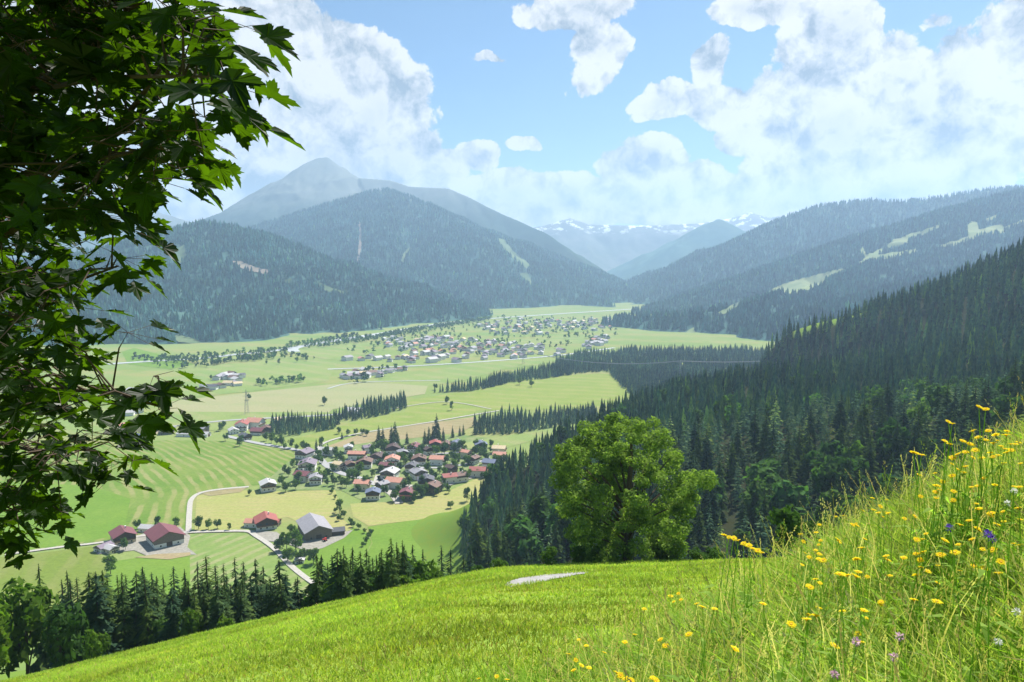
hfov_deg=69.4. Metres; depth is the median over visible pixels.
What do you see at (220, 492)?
plough strip
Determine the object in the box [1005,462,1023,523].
yellow flower
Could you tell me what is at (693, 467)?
spruce tree
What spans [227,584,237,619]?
spruce tree
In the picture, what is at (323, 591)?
broadleaf tree
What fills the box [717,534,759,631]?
yellow flower
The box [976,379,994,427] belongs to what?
spruce tree
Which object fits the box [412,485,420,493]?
broadleaf tree
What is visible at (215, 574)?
spruce tree
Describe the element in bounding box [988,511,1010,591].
yellow flower
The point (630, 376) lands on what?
valley forest
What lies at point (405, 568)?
spruce tree
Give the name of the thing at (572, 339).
town field
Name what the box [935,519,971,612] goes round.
yellow flower
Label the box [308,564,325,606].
spruce tree
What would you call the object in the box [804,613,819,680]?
yellow flower
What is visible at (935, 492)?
yellow flower
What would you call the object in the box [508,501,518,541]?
spruce tree
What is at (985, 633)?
violet flower
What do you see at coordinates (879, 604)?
yellow flower
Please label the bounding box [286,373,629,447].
plateau meadow
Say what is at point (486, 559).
spruce tree
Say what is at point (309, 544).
barn yard
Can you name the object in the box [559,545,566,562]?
spruce tree
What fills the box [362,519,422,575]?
green slope
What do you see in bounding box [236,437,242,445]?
broadleaf tree
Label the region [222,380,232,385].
house
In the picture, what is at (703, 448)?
spruce tree
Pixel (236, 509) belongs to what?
hay field
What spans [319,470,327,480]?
broadleaf tree
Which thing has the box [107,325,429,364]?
river
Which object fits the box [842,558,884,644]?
yellow flower
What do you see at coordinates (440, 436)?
spruce tree
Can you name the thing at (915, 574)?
yellow flower
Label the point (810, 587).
yellow flower
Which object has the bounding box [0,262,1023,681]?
hillside
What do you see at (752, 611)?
yellow flower
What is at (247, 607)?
spruce tree
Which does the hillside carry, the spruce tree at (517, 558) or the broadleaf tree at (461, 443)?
the spruce tree at (517, 558)
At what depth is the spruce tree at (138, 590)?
111.93 m
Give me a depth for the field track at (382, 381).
1282.21 m
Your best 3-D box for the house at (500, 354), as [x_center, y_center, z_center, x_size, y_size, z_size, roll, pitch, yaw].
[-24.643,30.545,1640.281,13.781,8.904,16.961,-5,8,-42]
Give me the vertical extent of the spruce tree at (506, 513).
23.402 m
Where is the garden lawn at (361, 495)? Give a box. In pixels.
[257,435,508,501]
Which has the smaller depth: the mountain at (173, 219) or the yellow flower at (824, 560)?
the yellow flower at (824, 560)
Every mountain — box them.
[0,166,188,260]
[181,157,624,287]
[259,191,630,308]
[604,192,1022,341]
[607,219,745,280]
[628,190,1003,303]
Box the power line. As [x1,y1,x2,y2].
[523,350,759,363]
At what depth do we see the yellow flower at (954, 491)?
3.25 m
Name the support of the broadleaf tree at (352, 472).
on the garden lawn at (361, 495)
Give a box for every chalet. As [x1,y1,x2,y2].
[259,478,276,492]
[292,469,314,482]
[294,447,314,458]
[297,457,317,470]
[308,472,322,484]
[319,447,333,455]
[332,460,344,470]
[343,443,353,452]
[344,460,356,469]
[347,449,366,459]
[353,479,371,490]
[355,456,372,468]
[361,444,374,452]
[364,486,380,499]
[370,451,384,462]
[374,479,390,491]
[378,460,394,471]
[379,466,400,478]
[384,454,400,465]
[385,442,400,453]
[385,475,404,488]
[396,448,408,456]
[399,486,414,500]
[404,461,419,472]
[406,442,419,452]
[408,466,427,479]
[411,453,426,464]
[416,473,434,484]
[423,445,432,455]
[426,480,443,494]
[429,439,440,447]
[429,454,445,465]
[440,440,450,449]
[440,472,457,483]
[444,463,458,472]
[450,439,460,449]
[457,470,468,482]
[460,448,472,457]
[469,465,487,477]
[470,454,480,464]
[474,440,487,449]
[481,457,496,466]
[491,444,506,452]
[492,450,506,454]
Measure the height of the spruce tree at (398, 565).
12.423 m
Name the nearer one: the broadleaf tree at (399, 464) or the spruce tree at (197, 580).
the spruce tree at (197, 580)
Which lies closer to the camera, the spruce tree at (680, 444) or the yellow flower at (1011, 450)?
the yellow flower at (1011, 450)
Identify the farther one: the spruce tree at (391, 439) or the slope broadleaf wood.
the spruce tree at (391, 439)
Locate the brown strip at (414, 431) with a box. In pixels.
[329,417,473,446]
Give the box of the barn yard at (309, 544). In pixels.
[251,530,351,549]
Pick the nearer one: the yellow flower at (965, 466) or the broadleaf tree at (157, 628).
the yellow flower at (965, 466)
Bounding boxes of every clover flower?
[829,669,838,681]
[850,637,860,681]
[887,652,898,681]
[895,631,907,681]
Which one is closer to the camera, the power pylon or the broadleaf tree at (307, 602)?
the broadleaf tree at (307, 602)
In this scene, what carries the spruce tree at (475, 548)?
on the hillside
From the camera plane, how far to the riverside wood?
1836.36 m
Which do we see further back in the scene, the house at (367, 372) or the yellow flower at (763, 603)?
the house at (367, 372)
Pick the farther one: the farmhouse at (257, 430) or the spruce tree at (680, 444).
the farmhouse at (257, 430)
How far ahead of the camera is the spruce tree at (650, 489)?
315.43 m
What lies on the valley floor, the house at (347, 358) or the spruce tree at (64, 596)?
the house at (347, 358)
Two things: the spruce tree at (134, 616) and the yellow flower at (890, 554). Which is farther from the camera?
the spruce tree at (134, 616)
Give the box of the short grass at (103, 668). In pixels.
[0,480,1017,681]
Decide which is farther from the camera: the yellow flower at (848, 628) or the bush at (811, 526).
the bush at (811, 526)
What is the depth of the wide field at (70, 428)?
973.43 m
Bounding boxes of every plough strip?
[137,552,189,558]
[201,487,246,495]
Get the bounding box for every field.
[0,411,329,434]
[0,440,293,552]
[0,481,129,551]
[0,546,106,606]
[170,382,427,412]
[189,533,307,598]
[195,490,352,530]
[350,477,483,525]
[363,358,554,385]
[483,335,592,346]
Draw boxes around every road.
[174,414,337,426]
[185,486,248,532]
[187,530,312,582]
[225,435,374,484]
[287,309,628,351]
[333,347,612,368]
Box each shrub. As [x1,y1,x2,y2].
[470,564,482,570]
[489,558,507,567]
[539,545,557,564]
[570,545,586,562]
[589,546,606,559]
[652,546,664,560]
[688,547,705,559]
[702,546,724,559]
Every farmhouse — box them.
[92,540,114,552]
[103,543,119,553]
[108,525,137,544]
[137,524,153,531]
[227,426,238,434]
[234,419,249,430]
[238,431,251,439]
[243,518,255,527]
[246,416,266,427]
[249,426,265,434]
[253,511,278,530]
[260,424,271,432]
[294,556,304,563]
[347,407,362,413]
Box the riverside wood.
[132,314,616,384]
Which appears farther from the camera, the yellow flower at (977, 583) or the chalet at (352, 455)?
the chalet at (352, 455)
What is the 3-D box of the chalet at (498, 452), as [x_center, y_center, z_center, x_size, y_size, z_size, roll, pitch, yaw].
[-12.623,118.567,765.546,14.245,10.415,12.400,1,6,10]
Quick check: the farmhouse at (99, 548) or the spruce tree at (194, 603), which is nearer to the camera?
the spruce tree at (194, 603)
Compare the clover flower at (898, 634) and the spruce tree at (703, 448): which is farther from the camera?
the spruce tree at (703, 448)
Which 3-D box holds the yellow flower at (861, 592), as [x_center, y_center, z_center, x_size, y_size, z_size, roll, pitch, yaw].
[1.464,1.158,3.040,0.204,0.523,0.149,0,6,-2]
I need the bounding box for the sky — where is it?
[0,0,1023,226]
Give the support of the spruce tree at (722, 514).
on the hillside
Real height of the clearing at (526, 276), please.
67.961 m
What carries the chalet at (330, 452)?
on the garden lawn at (361, 495)
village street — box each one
[316,450,483,455]
[327,459,481,467]
[372,475,402,503]
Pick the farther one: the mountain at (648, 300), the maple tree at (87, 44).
the mountain at (648, 300)
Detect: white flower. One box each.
[969,488,1017,628]
[970,499,1010,641]
[976,607,1020,681]
[993,637,1003,680]
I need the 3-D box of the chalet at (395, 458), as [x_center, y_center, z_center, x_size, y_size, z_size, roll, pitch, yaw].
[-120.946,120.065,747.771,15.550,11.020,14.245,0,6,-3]
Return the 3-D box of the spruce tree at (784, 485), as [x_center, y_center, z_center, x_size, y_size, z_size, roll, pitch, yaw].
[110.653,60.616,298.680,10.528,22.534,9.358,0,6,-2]
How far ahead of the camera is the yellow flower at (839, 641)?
2.93 m
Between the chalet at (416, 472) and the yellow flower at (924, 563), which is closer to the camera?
the yellow flower at (924, 563)
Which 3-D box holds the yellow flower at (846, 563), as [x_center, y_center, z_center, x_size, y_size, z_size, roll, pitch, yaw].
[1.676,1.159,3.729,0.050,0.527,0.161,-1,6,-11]
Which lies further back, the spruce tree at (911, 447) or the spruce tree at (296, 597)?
the spruce tree at (911, 447)
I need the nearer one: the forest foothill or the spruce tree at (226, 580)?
the spruce tree at (226, 580)
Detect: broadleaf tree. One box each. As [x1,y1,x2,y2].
[0,576,59,677]
[0,598,13,670]
[39,599,89,667]
[81,628,111,659]
[101,554,116,573]
[120,537,127,549]
[131,519,140,526]
[147,616,167,645]
[154,516,160,524]
[172,517,179,525]
[175,606,204,636]
[192,515,202,528]
[205,519,211,528]
[212,519,221,528]
[216,615,234,628]
[218,422,223,428]
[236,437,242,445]
[268,433,274,442]
[273,538,283,549]
[277,437,284,445]
[277,475,284,482]
[279,532,292,548]
[281,481,290,491]
[281,547,292,560]
[284,466,291,474]
[287,438,294,445]
[287,524,295,531]
[287,528,303,549]
[291,549,303,557]
[292,478,299,488]
[293,471,302,481]
[300,587,323,608]
[302,547,309,556]
[307,547,318,563]
[312,453,320,460]
[319,436,323,446]
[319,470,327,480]
[319,574,336,602]
[322,446,328,456]
[325,468,331,474]
[329,463,336,470]
[331,476,338,484]
[332,446,337,453]
[335,452,343,460]
[335,498,343,513]
[343,477,349,486]
[347,468,357,480]
[349,564,379,582]
[355,462,363,473]
[355,484,361,491]
[367,576,376,592]
[375,560,395,590]
[377,438,387,450]
[378,464,383,471]
[381,484,388,492]
[390,489,398,500]
[396,573,420,585]
[397,461,403,468]
[400,480,406,487]
[402,456,407,464]
[405,476,411,484]
[407,452,412,460]
[407,558,429,578]
[410,490,417,497]
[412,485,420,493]
[415,559,451,578]
[418,570,442,582]
[423,461,430,469]
[424,483,428,494]
[432,445,439,453]
[440,444,447,453]
[441,467,447,473]
[447,500,453,507]
[450,459,457,466]
[451,452,456,460]
[457,440,465,448]
[463,487,470,499]
[465,455,471,464]
[472,445,480,453]
[483,452,488,457]
[501,454,507,463]
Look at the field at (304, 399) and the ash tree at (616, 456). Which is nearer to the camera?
the ash tree at (616, 456)
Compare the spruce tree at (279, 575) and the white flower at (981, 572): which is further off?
the spruce tree at (279, 575)
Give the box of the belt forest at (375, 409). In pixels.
[270,358,606,434]
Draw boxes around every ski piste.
[685,327,694,332]
[718,302,738,313]
[769,269,843,293]
[859,249,916,262]
[861,225,939,256]
[941,221,1003,246]
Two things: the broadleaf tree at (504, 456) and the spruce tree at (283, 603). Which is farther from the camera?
the broadleaf tree at (504, 456)
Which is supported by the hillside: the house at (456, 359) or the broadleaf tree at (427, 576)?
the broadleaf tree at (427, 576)
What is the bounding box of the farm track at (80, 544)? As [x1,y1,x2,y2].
[5,531,184,554]
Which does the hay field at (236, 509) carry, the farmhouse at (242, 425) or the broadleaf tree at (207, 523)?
the broadleaf tree at (207, 523)
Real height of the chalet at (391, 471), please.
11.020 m
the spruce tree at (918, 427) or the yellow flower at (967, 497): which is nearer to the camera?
the yellow flower at (967, 497)
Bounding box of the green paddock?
[296,528,371,579]
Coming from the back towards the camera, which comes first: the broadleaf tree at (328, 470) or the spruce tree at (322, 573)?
the broadleaf tree at (328, 470)
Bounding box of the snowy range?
[532,213,786,271]
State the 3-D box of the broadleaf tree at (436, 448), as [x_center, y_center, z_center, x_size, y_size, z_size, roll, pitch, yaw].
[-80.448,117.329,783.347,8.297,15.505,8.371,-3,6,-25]
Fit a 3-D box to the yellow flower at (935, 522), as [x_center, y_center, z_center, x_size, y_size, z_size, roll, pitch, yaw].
[2.043,0.908,3.619,0.265,0.751,0.095,1,6,7]
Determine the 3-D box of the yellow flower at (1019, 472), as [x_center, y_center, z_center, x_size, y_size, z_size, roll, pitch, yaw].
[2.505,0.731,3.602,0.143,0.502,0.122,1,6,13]
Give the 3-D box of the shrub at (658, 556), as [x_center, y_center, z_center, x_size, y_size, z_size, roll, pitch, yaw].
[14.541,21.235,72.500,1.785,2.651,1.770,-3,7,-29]
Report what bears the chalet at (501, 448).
on the garden lawn at (361, 495)
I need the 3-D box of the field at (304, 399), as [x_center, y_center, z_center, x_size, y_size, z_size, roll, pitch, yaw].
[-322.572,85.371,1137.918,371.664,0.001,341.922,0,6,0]
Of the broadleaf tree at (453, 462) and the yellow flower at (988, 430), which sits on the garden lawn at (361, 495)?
the broadleaf tree at (453, 462)
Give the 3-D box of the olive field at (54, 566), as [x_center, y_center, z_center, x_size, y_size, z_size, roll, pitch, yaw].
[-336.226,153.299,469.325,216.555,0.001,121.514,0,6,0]
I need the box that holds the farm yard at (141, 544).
[96,527,196,554]
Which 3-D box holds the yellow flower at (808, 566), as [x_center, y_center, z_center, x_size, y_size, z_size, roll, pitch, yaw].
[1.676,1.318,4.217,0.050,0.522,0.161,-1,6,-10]
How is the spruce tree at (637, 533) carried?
on the hillside
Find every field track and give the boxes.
[330,380,435,387]
[391,402,490,408]
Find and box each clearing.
[175,244,185,263]
[175,334,199,342]
[233,261,267,273]
[317,281,347,292]
[357,222,361,260]
[401,246,409,261]
[499,238,528,268]
[517,272,530,284]
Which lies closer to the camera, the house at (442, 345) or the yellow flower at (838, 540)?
the yellow flower at (838, 540)
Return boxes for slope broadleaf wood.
[456,327,1022,565]
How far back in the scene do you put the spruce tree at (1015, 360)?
362.91 m
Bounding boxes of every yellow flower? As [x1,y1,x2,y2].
[617,672,623,679]
[618,607,646,681]
[622,640,627,681]
[657,637,663,672]
[662,632,692,681]
[662,643,668,674]
[677,607,717,681]
[695,602,705,678]
[697,535,730,644]
[699,605,732,681]
[702,535,744,649]
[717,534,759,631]
[718,539,755,655]
[719,547,755,635]
[729,645,738,681]
[730,541,753,635]
[732,548,761,642]
[737,543,753,639]
[748,551,769,628]
[760,602,773,681]
[764,620,796,681]
[776,539,805,609]
[777,563,804,642]
[780,578,817,669]
[781,617,811,681]
[783,552,807,633]
[783,584,815,670]
[784,555,812,636]
[791,613,818,679]
[793,533,803,593]
[794,523,821,583]
[794,543,819,622]
[797,531,818,587]
[799,551,816,635]
[801,549,817,620]
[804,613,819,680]
[805,583,829,675]
[806,540,841,624]
[807,557,826,639]
[808,581,822,678]
[809,552,821,634]
[810,571,845,676]
[813,539,838,608]
[815,606,832,676]
[816,516,837,579]
[819,557,835,635]
[823,570,869,668]
[823,609,845,672]
[825,537,878,645]
[826,523,866,599]
[828,573,856,675]
[830,642,839,678]
[832,574,849,681]
[834,515,845,560]
[834,538,874,634]
[835,524,858,598]
[836,523,854,601]
[838,510,864,575]
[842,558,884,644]
[843,557,874,647]
[844,574,865,681]
[847,555,889,671]
[849,509,883,581]
[850,547,878,635]
[856,574,870,659]
[860,497,874,566]
[860,608,891,677]
[862,602,882,639]
[866,512,890,583]
[869,574,892,649]
[870,516,884,590]
[870,558,900,643]
[871,600,883,651]
[875,504,888,576]
[876,512,886,587]
[879,499,894,569]
[882,556,907,644]
[883,454,924,568]
[883,515,918,600]
[886,512,900,588]
[889,451,939,567]
[891,537,920,631]
[895,557,924,625]
[899,473,921,538]
[900,452,959,563]
[900,569,930,638]
[901,496,948,578]
[902,517,929,598]
[903,538,925,625]
[904,552,918,626]
[906,489,946,577]
[906,532,936,643]
[907,484,940,563]
[907,494,940,585]
[909,484,937,560]
[909,598,925,659]
[912,573,934,639]
[913,439,951,550]
[914,551,928,636]
[919,552,944,633]
[920,537,949,626]
[921,423,954,550]
[923,498,956,599]
[925,429,976,537]
[925,472,938,536]
[926,565,939,621]
[926,599,943,668]
[927,490,948,584]
[928,455,955,553]
[930,486,974,584]
[931,439,966,545]
[931,479,948,540]
[933,419,988,548]
[934,443,971,560]
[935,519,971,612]
[935,552,945,623]
[937,543,960,617]
[940,452,977,543]
[943,553,967,610]
[945,450,969,545]
[946,407,989,529]
[946,442,978,538]
[948,473,975,541]
[949,489,963,580]
[949,501,965,602]
[950,523,992,609]
[950,550,972,649]
[952,528,980,613]
[953,405,1015,534]
[953,465,989,542]
[953,507,982,608]
[955,433,999,537]
[955,547,997,637]
[956,448,979,537]
[958,435,1000,540]
[958,503,982,596]
[958,537,975,604]
[961,471,979,547]
[963,438,988,523]
[963,484,1004,579]
[970,455,995,539]
[971,429,1007,533]
[972,512,1004,590]
[973,448,1007,523]
[973,526,993,593]
[977,520,1006,583]
[978,451,1014,536]
[978,523,1000,590]
[981,572,1003,639]
[982,456,1005,519]
[987,452,1017,521]
[988,445,1012,527]
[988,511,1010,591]
[990,442,1007,524]
[991,443,1018,520]
[993,510,1014,592]
[996,454,1010,526]
[996,558,1018,632]
[1001,486,1023,585]
[1003,434,1021,518]
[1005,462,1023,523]
[1008,448,1022,519]
[1011,441,1023,510]
[1012,486,1023,576]
[1016,507,1023,572]
[1020,519,1023,584]
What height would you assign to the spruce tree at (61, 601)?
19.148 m
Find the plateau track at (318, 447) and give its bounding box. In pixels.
[314,410,498,452]
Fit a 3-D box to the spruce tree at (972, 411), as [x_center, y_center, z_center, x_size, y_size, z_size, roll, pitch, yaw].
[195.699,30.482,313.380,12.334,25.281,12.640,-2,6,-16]
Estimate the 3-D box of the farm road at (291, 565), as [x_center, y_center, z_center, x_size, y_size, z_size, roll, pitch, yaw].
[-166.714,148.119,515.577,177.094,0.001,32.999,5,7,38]
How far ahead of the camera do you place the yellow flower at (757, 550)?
4.08 m
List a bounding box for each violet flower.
[925,524,962,659]
[963,533,1019,681]
[980,529,1013,681]
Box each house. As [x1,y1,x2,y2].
[125,410,134,415]
[206,384,219,389]
[212,374,221,379]
[218,382,226,388]
[222,374,228,379]
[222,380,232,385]
[230,376,242,381]
[232,381,242,385]
[341,355,353,360]
[342,373,353,378]
[353,372,361,378]
[357,356,364,360]
[362,371,370,377]
[365,353,373,358]
[367,370,377,375]
[373,355,382,360]
[383,354,390,358]
[385,368,394,372]
[398,345,408,350]
[410,351,418,355]
[420,350,429,354]
[425,356,437,362]
[429,350,437,355]
[435,353,445,359]
[440,343,447,347]
[451,357,461,362]
[461,354,468,358]
[467,346,476,350]
[489,348,497,352]
[497,352,504,356]
[511,353,517,358]
[556,347,566,352]
[594,341,603,345]
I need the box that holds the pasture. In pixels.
[105,555,189,600]
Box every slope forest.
[458,237,1023,570]
[465,363,1023,570]
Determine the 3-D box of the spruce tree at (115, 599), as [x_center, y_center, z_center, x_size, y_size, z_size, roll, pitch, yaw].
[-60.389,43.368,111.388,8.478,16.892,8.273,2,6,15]
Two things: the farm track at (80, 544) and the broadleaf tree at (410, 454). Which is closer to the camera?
the farm track at (80, 544)
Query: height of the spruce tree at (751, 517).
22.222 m
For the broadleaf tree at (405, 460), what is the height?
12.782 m
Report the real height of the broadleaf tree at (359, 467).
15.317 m
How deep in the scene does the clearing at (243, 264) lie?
2655.39 m
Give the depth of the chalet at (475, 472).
703.01 m
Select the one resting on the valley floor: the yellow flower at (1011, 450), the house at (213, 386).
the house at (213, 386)
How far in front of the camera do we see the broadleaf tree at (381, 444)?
792.87 m
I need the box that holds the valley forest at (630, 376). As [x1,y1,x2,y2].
[555,343,769,395]
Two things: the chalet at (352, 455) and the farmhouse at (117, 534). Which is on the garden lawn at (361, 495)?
the chalet at (352, 455)
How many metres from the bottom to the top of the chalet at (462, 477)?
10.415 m
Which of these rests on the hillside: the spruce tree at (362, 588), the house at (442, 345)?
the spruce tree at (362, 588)
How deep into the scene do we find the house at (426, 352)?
1666.67 m
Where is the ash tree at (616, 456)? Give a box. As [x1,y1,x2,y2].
[547,411,719,562]
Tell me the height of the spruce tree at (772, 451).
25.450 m
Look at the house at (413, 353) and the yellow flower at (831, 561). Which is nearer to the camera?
the yellow flower at (831, 561)
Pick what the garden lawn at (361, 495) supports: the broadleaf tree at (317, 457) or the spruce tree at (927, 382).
the broadleaf tree at (317, 457)
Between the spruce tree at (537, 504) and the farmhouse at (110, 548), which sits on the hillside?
the spruce tree at (537, 504)
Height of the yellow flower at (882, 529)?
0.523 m
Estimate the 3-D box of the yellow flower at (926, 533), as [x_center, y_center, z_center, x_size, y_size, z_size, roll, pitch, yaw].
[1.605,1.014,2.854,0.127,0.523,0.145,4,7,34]
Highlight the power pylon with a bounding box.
[242,392,249,413]
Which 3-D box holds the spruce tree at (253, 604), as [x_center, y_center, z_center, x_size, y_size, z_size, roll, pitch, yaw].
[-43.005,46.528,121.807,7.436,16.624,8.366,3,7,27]
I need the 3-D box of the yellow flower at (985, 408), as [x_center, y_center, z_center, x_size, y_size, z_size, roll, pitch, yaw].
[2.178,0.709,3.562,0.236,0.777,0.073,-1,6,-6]
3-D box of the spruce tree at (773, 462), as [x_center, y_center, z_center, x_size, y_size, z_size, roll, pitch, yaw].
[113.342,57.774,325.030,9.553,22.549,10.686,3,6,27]
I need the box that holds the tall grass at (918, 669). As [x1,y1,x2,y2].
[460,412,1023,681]
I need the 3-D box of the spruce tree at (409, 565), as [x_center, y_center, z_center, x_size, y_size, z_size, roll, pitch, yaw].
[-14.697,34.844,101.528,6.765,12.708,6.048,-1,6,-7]
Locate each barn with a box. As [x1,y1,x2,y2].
[143,522,185,548]
[176,431,210,436]
[200,426,210,431]
[296,512,333,540]
[332,526,345,535]
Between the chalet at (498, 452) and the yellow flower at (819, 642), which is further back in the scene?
the chalet at (498, 452)
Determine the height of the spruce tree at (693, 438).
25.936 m
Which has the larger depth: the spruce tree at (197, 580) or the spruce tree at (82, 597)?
the spruce tree at (197, 580)
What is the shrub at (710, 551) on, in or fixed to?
on the hillside
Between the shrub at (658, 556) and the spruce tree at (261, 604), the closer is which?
the shrub at (658, 556)
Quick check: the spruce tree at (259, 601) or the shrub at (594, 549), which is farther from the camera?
the spruce tree at (259, 601)
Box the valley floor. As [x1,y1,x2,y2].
[0,303,774,672]
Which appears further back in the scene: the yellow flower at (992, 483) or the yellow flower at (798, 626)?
the yellow flower at (992, 483)
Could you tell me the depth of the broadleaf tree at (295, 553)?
501.08 m
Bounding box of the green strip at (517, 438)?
[464,424,563,449]
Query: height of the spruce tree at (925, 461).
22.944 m
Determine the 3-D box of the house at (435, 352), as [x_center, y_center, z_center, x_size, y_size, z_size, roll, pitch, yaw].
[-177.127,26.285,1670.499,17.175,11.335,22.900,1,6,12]
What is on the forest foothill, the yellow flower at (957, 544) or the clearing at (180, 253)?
the clearing at (180, 253)
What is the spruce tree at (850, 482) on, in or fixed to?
on the hillside
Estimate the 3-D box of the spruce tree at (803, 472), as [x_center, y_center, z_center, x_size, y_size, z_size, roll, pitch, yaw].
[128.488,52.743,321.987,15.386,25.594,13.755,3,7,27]
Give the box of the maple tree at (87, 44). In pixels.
[0,0,305,569]
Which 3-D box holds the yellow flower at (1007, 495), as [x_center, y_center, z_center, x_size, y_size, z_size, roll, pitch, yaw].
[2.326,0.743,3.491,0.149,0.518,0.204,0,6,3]
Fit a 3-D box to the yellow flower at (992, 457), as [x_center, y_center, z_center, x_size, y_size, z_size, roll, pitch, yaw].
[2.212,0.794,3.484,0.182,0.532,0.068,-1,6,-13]
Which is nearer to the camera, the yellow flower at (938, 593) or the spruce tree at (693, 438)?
the yellow flower at (938, 593)
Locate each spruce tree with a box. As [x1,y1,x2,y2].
[25,563,52,673]
[47,579,66,666]
[50,570,75,662]
[61,579,83,662]
[68,571,93,663]
[72,572,134,662]
[72,577,83,608]
[81,570,123,653]
[81,577,114,661]
[82,575,123,641]
[104,577,118,612]
[111,572,138,648]
[113,575,128,601]
[114,583,130,627]
[124,575,131,600]
[127,571,150,623]
[129,586,144,642]
[130,573,160,643]
[133,594,155,646]
[137,567,151,599]
[138,581,163,642]
[148,572,161,609]
[151,575,169,619]
[153,586,182,643]
[160,576,168,610]
[164,566,179,616]
[175,588,182,603]
[177,569,193,598]
[177,575,191,615]
[177,581,196,620]
[189,585,204,633]
[191,561,205,604]
[196,557,216,606]
[196,580,210,629]
[200,569,213,630]
[203,578,229,631]
[203,579,231,628]
[211,566,220,593]
[216,565,229,604]
[220,587,232,620]
[221,581,234,621]
[225,575,242,615]
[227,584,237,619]
[231,557,244,599]
[233,585,248,624]
[234,582,252,620]
[235,571,255,619]
[235,581,253,621]
[238,562,249,597]
[245,559,268,619]
[246,575,262,619]
[256,584,269,618]
[256,595,262,617]
[257,567,269,596]
[262,577,276,616]
[264,560,292,613]
[266,584,282,615]
[272,581,292,614]
[281,573,297,610]
[291,577,306,610]
[302,554,322,599]
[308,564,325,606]
[311,557,326,586]
[314,554,328,584]
[319,548,354,601]
[332,545,356,600]
[346,558,359,591]
[349,547,359,568]
[350,551,373,594]
[364,549,369,565]
[369,557,376,574]
[371,549,386,591]
[375,425,380,440]
[382,539,400,589]
[388,427,395,443]
[392,548,405,587]
[393,422,400,443]
[398,546,411,583]
[405,551,413,579]
[409,545,417,567]
[421,429,427,443]
[426,427,430,443]
[430,426,435,439]
[433,413,441,437]
[437,427,441,441]
[437,545,446,574]
[442,428,445,440]
[446,548,455,574]
[457,555,467,573]
[464,513,487,572]
[466,546,475,571]
[481,536,493,569]
[482,525,487,554]
[490,515,502,554]
[491,517,502,564]
[495,533,511,562]
[500,507,508,546]
[501,503,514,555]
[505,544,512,565]
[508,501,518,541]
[510,503,527,549]
[510,526,524,565]
[521,548,529,564]
[523,489,534,533]
[525,485,538,533]
[532,482,551,535]
[538,499,551,541]
[547,521,564,563]
[548,480,559,505]
[552,503,567,559]
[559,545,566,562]
[632,527,637,560]
[634,528,649,560]
[636,449,653,493]
[637,532,647,560]
[645,482,658,507]
[649,448,668,497]
[649,484,660,526]
[661,467,676,521]
[666,427,677,465]
[666,439,683,478]
[675,435,686,479]
[678,503,693,548]
[684,455,703,503]
[685,420,702,465]
[686,451,693,470]
[687,459,701,509]
[688,504,707,552]
[689,490,706,538]
[692,430,702,468]
[697,476,722,526]
[699,430,712,469]
[699,434,715,480]
[702,480,724,537]
[709,454,729,506]
[715,472,728,523]
[724,437,738,484]
[725,423,745,469]
[735,493,749,536]
[744,406,762,454]
[744,475,759,527]
[751,487,772,549]
[752,412,774,460]
[761,449,775,494]
[762,420,779,468]
[764,435,779,480]
[764,482,776,535]
[777,464,790,495]
[778,429,798,484]
[779,444,799,486]
[791,424,804,475]
[793,434,817,489]
[793,491,802,516]
[801,407,819,452]
[809,451,827,498]
[818,455,837,506]
[824,392,850,438]
[829,466,850,498]
[831,422,847,455]
[845,459,857,496]
[848,398,874,444]
[854,424,867,473]
[859,435,878,487]
[860,431,879,481]
[872,379,898,426]
[876,453,899,493]
[877,418,888,463]
[880,421,907,473]
[888,458,896,475]
[890,399,911,448]
[895,449,912,490]
[905,407,930,456]
[905,422,919,472]
[909,436,932,483]
[913,438,931,489]
[915,373,936,417]
[930,382,954,434]
[933,434,944,476]
[939,420,960,479]
[941,389,962,437]
[945,408,957,442]
[958,381,970,436]
[959,386,988,440]
[964,421,974,446]
[975,378,989,431]
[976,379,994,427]
[989,392,1005,442]
[997,377,1010,410]
[999,355,1021,395]
[1009,362,1022,389]
[1011,383,1020,425]
[1012,376,1023,399]
[1014,391,1023,432]
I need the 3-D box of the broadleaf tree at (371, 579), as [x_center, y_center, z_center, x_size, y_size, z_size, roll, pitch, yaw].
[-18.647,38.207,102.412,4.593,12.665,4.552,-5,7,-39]
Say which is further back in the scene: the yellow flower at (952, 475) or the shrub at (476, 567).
the shrub at (476, 567)
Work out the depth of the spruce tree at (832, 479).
294.40 m
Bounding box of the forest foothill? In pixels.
[0,217,492,345]
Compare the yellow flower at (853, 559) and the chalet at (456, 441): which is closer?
the yellow flower at (853, 559)
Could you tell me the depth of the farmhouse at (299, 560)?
498.97 m
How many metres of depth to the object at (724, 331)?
3021.73 m
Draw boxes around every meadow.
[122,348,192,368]
[174,360,337,398]
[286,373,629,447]
[295,342,373,360]
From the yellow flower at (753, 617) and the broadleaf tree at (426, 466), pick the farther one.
the broadleaf tree at (426, 466)
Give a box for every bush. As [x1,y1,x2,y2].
[767,504,805,553]
[803,517,830,549]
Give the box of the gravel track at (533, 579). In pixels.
[507,572,584,586]

